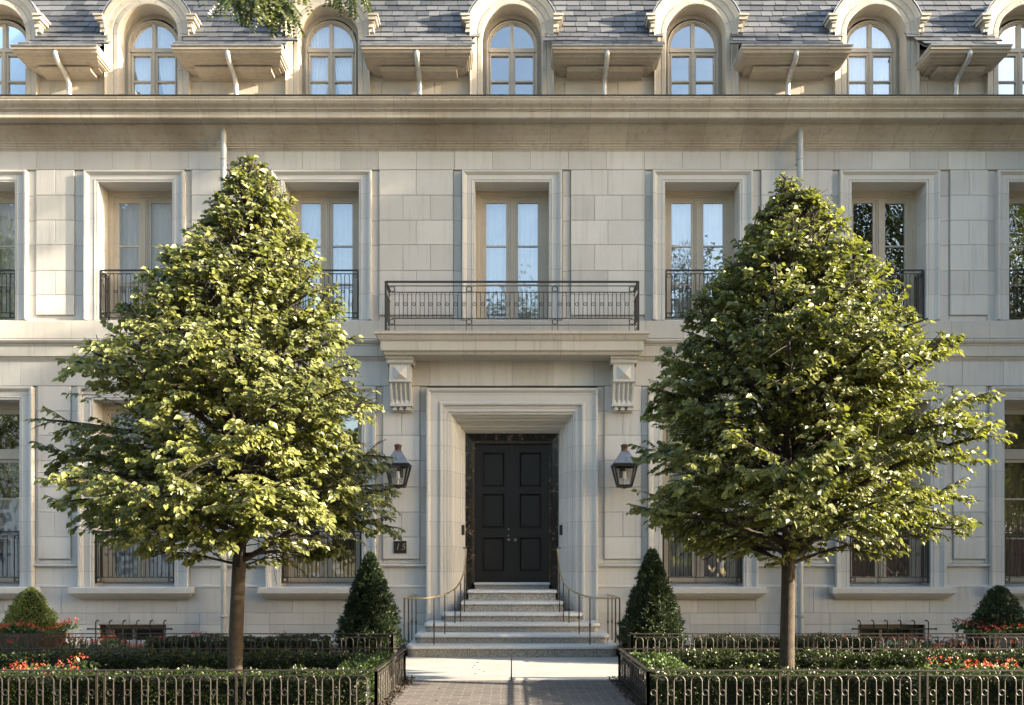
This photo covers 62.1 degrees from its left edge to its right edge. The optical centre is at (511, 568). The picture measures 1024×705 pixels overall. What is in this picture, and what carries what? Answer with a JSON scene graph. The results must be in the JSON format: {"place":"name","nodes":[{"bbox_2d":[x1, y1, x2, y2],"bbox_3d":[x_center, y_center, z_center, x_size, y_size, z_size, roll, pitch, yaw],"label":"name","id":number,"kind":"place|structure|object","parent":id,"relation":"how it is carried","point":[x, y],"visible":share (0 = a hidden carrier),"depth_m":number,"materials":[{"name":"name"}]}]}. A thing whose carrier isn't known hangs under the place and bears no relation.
{"place":"outdoors","nodes":[
{"label":"outdoors","id":0,"kind":"place"},
{"bbox_2d":[13,645,407,659],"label":"soil","id":1,"kind":"structure","parent":0,"point":[402,646],"depth_m":13.40,"materials":[{"name":"brown soil"}]},
{"bbox_2d":[0,631,68,656],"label":"planter","id":2,"kind":"object","parent":1,"relation":"on","point":[42,642],"visible":0.38,"depth_m":11.77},
{"bbox_2d":[0,586,63,632],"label":"yew cone","id":3,"kind":"object","parent":2,"relation":"in","point":[33,607],"visible":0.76,"depth_m":11.96,"materials":[{"name":"green plant"}]},
{"bbox_2d":[0,617,81,636],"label":"potted flowers","id":4,"kind":"object","parent":2,"relation":"in","point":[66,625],"visible":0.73,"depth_m":11.80,"materials":[{"name":"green plant"}]},
{"bbox_2d":[0,630,336,654],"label":"flower bed","id":5,"kind":"object","parent":1,"relation":"on","point":[101,642],"visible":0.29,"depth_m":12.00,"materials":[{"name":"red plant"}]},
{"bbox_2d":[0,629,401,657],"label":"garden fence","id":6,"kind":"object","parent":1,"relation":"on","point":[392,637],"visible":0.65,"depth_m":11.49,"materials":[{"name":"brown metal"}]},
{"bbox_2d":[144,632,330,658],"bbox_3d":[-3.764,1.082,11.782,2.551,0.409,0.482,0,0,0],"label":"box hedge","id":7,"kind":"object","parent":1,"relation":"on","point":[220,644],"visible":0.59,"depth_m":11.66,"materials":[{"name":"green plant"}]},
{"bbox_2d":[331,551,407,655],"bbox_3d":[-1.985,0.491,11.983,1.086,1.518,1.042,0,0,0],"label":"yew cone","id":8,"kind":"object","parent":1,"relation":"on","point":[369,607],"visible":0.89,"depth_m":11.78,"materials":[{"name":"green plant"}]},
{"bbox_2d":[369,680,408,704],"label":"soil","id":9,"kind":"structure","parent":0,"point":[395,695],"depth_m":8.64,"materials":[{"name":"brown soil"}]},
{"bbox_2d":[2,653,322,678],"bbox_3d":[-5.652,1.106,8.781,7.771,0.435,1.221,0,0,0],"label":"flower bed","id":10,"kind":"object","parent":9,"relation":"on","point":[76,665],"visible":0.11,"depth_m":9.07,"materials":[{"name":"red plant"}]},
{"bbox_2d":[0,646,360,677],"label":"box hedge","id":11,"kind":"object","parent":9,"relation":"on","point":[142,660],"visible":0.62,"depth_m":9.42,"materials":[{"name":"green plant"}]},
{"bbox_2d":[0,664,371,704],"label":"box hedge","id":12,"kind":"object","parent":9,"relation":"on","point":[188,691],"visible":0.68,"depth_m":7.93,"materials":[{"name":"green plant"}]},
{"bbox_2d":[0,648,405,704],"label":"garden fence","id":13,"kind":"object","parent":9,"relation":"on","point":[397,671],"visible":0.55,"depth_m":7.80,"materials":[{"name":"brown metal"}]},
{"bbox_2d":[23,152,405,678],"bbox_3d":[-3.016,-1.548,8.998,3.774,5.698,3.700,0,0,0],"label":"linden tree","id":14,"kind":"object","parent":9,"relation":"on","point":[193,496],"visible":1,"depth_m":8.29,"materials":[{"name":"green plant"}]},
{"bbox_2d":[334,651,394,701],"bbox_3d":[-1.534,1.127,8.972,0.465,0.423,1.597,0,0,0],"label":"box hedge","id":15,"kind":"object","parent":9,"relation":"on","point":[362,660],"visible":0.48,"depth_m":8.75,"materials":[{"name":"green plant"}]},
{"bbox_2d":[406,656,617,679],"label":"path","id":16,"kind":"structure","parent":0,"point":[523,668],"depth_m":11.04,"materials":[{"name":"white stone"}]},
{"bbox_2d":[406,582,617,660],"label":"entrance steps","id":17,"kind":"structure","parent":16,"relation":"on","point":[511,619],"depth_m":13.06,"materials":[{"name":"stone"}]},
{"bbox_2d":[403,548,466,645],"bbox_3d":[-1.165,0.395,13.211,0.861,1.466,1.661,0,0,0],"label":"stair handrail","id":18,"kind":"object","parent":17,"relation":"on","point":[433,597],"visible":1,"depth_m":13.09,"materials":[{"name":"black metal"}]},
{"bbox_2d":[557,548,620,645],"bbox_3d":[1.165,0.395,13.211,0.861,1.466,1.661,0,0,0],"label":"stair handrail","id":19,"kind":"object","parent":17,"relation":"on","point":[590,597],"visible":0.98,"depth_m":13.09,"materials":[{"name":"black metal"}]},
{"bbox_2d":[391,680,634,704],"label":"pavement","id":20,"kind":"structure","parent":0,"point":[519,692],"depth_m":8.87,"materials":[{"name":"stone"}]},
{"bbox_2d":[370,662,650,704],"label":"fallen leaves","id":21,"kind":"object","parent":20,"relation":"on","point":[390,695],"visible":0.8,"depth_m":8.86,"materials":[{"name":"brown plant"}]},
{"bbox_2d":[613,680,653,704],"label":"soil","id":22,"kind":"structure","parent":0,"point":[623,688],"depth_m":8.80,"materials":[{"name":"brown soil"}]},
{"bbox_2d":[629,650,692,702],"bbox_3d":[1.540,1.115,8.979,0.516,0.447,1.614,0,0,0],"label":"box hedge","id":23,"kind":"object","parent":22,"relation":"on","point":[655,660],"visible":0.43,"depth_m":8.66,"materials":[{"name":"green plant"}]},
{"bbox_2d":[618,648,1023,704],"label":"garden fence","id":24,"kind":"object","parent":22,"relation":"on","point":[626,670],"visible":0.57,"depth_m":7.80,"materials":[{"name":"brown metal"}]},
{"bbox_2d":[626,171,1016,676],"bbox_3d":[3.091,-1.439,9.001,3.748,5.481,3.882,0,0,0],"label":"linden tree","id":25,"kind":"object","parent":22,"relation":"on","point":[849,382],"visible":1,"depth_m":8.31,"materials":[{"name":"green plant"}]},
{"bbox_2d":[651,664,1023,704],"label":"box hedge","id":26,"kind":"object","parent":22,"relation":"on","point":[835,691],"visible":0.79,"depth_m":7.93,"materials":[{"name":"green plant"}]},
{"bbox_2d":[666,646,1023,677],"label":"box hedge","id":27,"kind":"object","parent":22,"relation":"on","point":[850,660],"visible":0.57,"depth_m":9.42,"materials":[{"name":"green plant"}]},
{"bbox_2d":[700,656,1023,678],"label":"flower bed","id":28,"kind":"object","parent":22,"relation":"on","point":[984,664],"visible":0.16,"depth_m":8.98,"materials":[{"name":"red plant"}]},
{"bbox_2d":[616,645,967,659],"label":"soil","id":29,"kind":"structure","parent":0,"point":[685,646],"depth_m":13.41,"materials":[{"name":"brown soil"}]},
{"bbox_2d":[614,547,688,653],"bbox_3d":[1.977,0.470,11.985,1.102,1.560,0.996,0,0,-29],"label":"yew cone","id":30,"kind":"object","parent":29,"relation":"on","point":[653,606],"visible":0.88,"depth_m":11.78,"materials":[{"name":"green plant"}]},
{"bbox_2d":[693,632,879,658],"bbox_3d":[3.766,1.076,11.779,2.535,0.428,0.490,0,0,0],"label":"box hedge","id":31,"kind":"object","parent":29,"relation":"on","point":[801,643],"visible":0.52,"depth_m":11.66,"materials":[{"name":"green plant"}]},
{"bbox_2d":[623,631,1023,657],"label":"garden fence","id":32,"kind":"object","parent":29,"relation":"on","point":[631,637],"visible":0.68,"depth_m":11.49,"materials":[{"name":"brown metal"}]},
{"bbox_2d":[690,634,1019,654],"bbox_3d":[6.061,1.095,12.109,6.948,0.374,1.176,0,0,0],"label":"flower bed","id":33,"kind":"object","parent":29,"relation":"on","point":[922,644],"visible":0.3,"depth_m":12.04,"materials":[{"name":"red plant"}]},
{"bbox_2d":[963,631,1023,656],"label":"planter","id":34,"kind":"object","parent":29,"relation":"on","point":[1002,644],"visible":0.36,"depth_m":11.77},
{"bbox_2d":[951,617,1023,636],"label":"potted flowers","id":35,"kind":"object","parent":34,"relation":"in","point":[962,626],"visible":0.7,"depth_m":11.91,"materials":[{"name":"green plant"}]},
{"bbox_2d":[967,584,1023,632],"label":"yew cone","id":36,"kind":"object","parent":34,"relation":"in","point":[1000,604],"visible":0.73,"depth_m":11.95,"materials":[{"name":"green plant"}]},
{"label":"ground","id":37,"kind":"structure","parent":0,"visible":0},
{"bbox_2d":[197,0,372,43],"bbox_3d":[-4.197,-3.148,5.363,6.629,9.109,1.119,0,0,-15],"label":"locust tree","id":38,"kind":"object","parent":37,"relation":"on","point":[275,11],"visible":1,"depth_m":5.88,"materials":[{"name":"green plant"}]},
{"bbox_2d":[0,0,1023,644],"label":"mansion","id":39,"kind":"structure","parent":37,"relation":"on","point":[524,222],"depth_m":13.97,"materials":[{"name":"stone"}]},
{"bbox_2d":[0,170,28,320],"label":"window","id":40,"kind":"structure","parent":39,"relation":"in","point":[14,184],"depth_m":13.98,"materials":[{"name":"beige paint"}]},
{"bbox_2d":[0,386,39,598],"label":"window","id":41,"kind":"structure","parent":39,"relation":"in","point":[17,515],"depth_m":13.95,"materials":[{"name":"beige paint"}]},
{"bbox_2d":[87,620,172,641],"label":"basement window","id":42,"kind":"structure","parent":39,"relation":"in","point":[109,628],"depth_m":14.20,"materials":[{"name":"beige paint"}]},
{"bbox_2d":[68,386,194,598],"bbox_3d":[-6.200,-1.236,14.141,2.000,3.472,0.682,0,0,0],"label":"window","id":43,"kind":"structure","parent":39,"relation":"in","point":[99,569],"depth_m":13.98,"materials":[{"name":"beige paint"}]},
{"bbox_2d":[83,170,185,320],"bbox_3d":[-6.180,-5.277,14.204,1.640,2.464,0.617,0,0,0],"label":"window","id":44,"kind":"structure","parent":39,"relation":"in","point":[127,214],"depth_m":14.22,"materials":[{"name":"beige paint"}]},
{"bbox_2d":[257,386,375,598],"bbox_3d":[-3.130,-1.236,14.141,2.000,3.472,0.682,0,0,0],"label":"window","id":45,"kind":"structure","parent":39,"relation":"in","point":[340,570],"depth_m":13.99,"materials":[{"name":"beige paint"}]},
{"bbox_2d":[271,170,371,320],"bbox_3d":[-3.120,-5.277,14.204,1.640,2.464,0.617,0,0,0],"label":"window","id":46,"kind":"structure","parent":39,"relation":"in","point":[334,207],"depth_m":14.30,"materials":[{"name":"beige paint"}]},
{"bbox_2d":[384,444,411,488],"bbox_3d":[-1.835,-1.641,13.750,0.416,0.722,0.516,0,0,0],"label":"wall lantern","id":47,"kind":"object","parent":39,"relation":"attached to","point":[401,464],"depth_m":13.62,"materials":[{"name":"black metal"}]},
{"bbox_2d":[394,541,406,552],"bbox_3d":[-1.835,-0.345,13.956,0.210,0.200,0.016,0,0,0],"label":"house number plaque","id":48,"kind":"object","parent":39,"relation":"attached to","point":[400,546],"visible":1,"depth_m":13.95,"materials":[{"name":"black metal"}]},
{"bbox_2d":[462,170,561,320],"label":"window","id":49,"kind":"structure","parent":39,"relation":"in","point":[512,219],"depth_m":14.31,"materials":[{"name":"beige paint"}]},
{"bbox_2d":[465,434,558,596],"bbox_3d":[0.000,-0.950,14.763,1.640,2.900,0.275,0,0,0],"label":"front door","id":50,"kind":"structure","parent":39,"relation":"in","point":[512,480],"depth_m":14.74,"materials":[{"name":"black wood"}]},
{"bbox_2d":[610,444,637,488],"bbox_3d":[1.810,-1.641,13.750,0.416,0.722,0.516,0,0,0],"label":"wall lantern","id":51,"kind":"object","parent":39,"relation":"attached to","point":[623,461],"depth_m":13.61,"materials":[{"name":"black metal"}]},
{"bbox_2d":[652,170,752,320],"bbox_3d":[3.120,-5.277,14.204,1.640,2.464,0.617,0,0,0],"label":"window","id":52,"kind":"structure","parent":39,"relation":"in","point":[697,214],"depth_m":14.30,"materials":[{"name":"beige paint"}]},
{"bbox_2d":[648,386,766,598],"bbox_3d":[3.130,-1.236,14.141,2.000,3.472,0.682,0,0,0],"label":"window","id":53,"kind":"structure","parent":39,"relation":"in","point":[741,577],"depth_m":13.99,"materials":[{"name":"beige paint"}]},
{"bbox_2d":[838,170,940,320],"bbox_3d":[6.180,-5.277,14.143,1.640,2.464,0.495,0,0,0],"label":"window","id":54,"kind":"structure","parent":39,"relation":"in","point":[919,191],"depth_m":14.00,"materials":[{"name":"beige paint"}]},
{"bbox_2d":[829,386,955,598],"bbox_3d":[6.200,-1.236,14.141,2.000,3.472,0.682,0,0,0],"label":"window","id":55,"kind":"structure","parent":39,"relation":"in","point":[925,568],"depth_m":13.96,"materials":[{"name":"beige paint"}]},
{"bbox_2d":[851,620,936,644],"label":"basement window","id":56,"kind":"structure","parent":39,"relation":"in","point":[873,628],"depth_m":14.20,"materials":[{"name":"beige paint"}]},
{"bbox_2d":[984,386,1023,598],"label":"window","id":57,"kind":"structure","parent":39,"relation":"in","point":[1006,476],"depth_m":13.99,"materials":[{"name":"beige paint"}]},
{"bbox_2d":[995,170,1023,320],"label":"window","id":58,"kind":"structure","parent":39,"relation":"in","point":[1009,184],"depth_m":13.95,"materials":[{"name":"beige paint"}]},
{"bbox_2d":[66,640,965,644],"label":"kerb","id":59,"kind":"structure","parent":37,"relation":"on","point":[410,641],"depth_m":13.88,"materials":[{"name":"concrete"}]}
]}

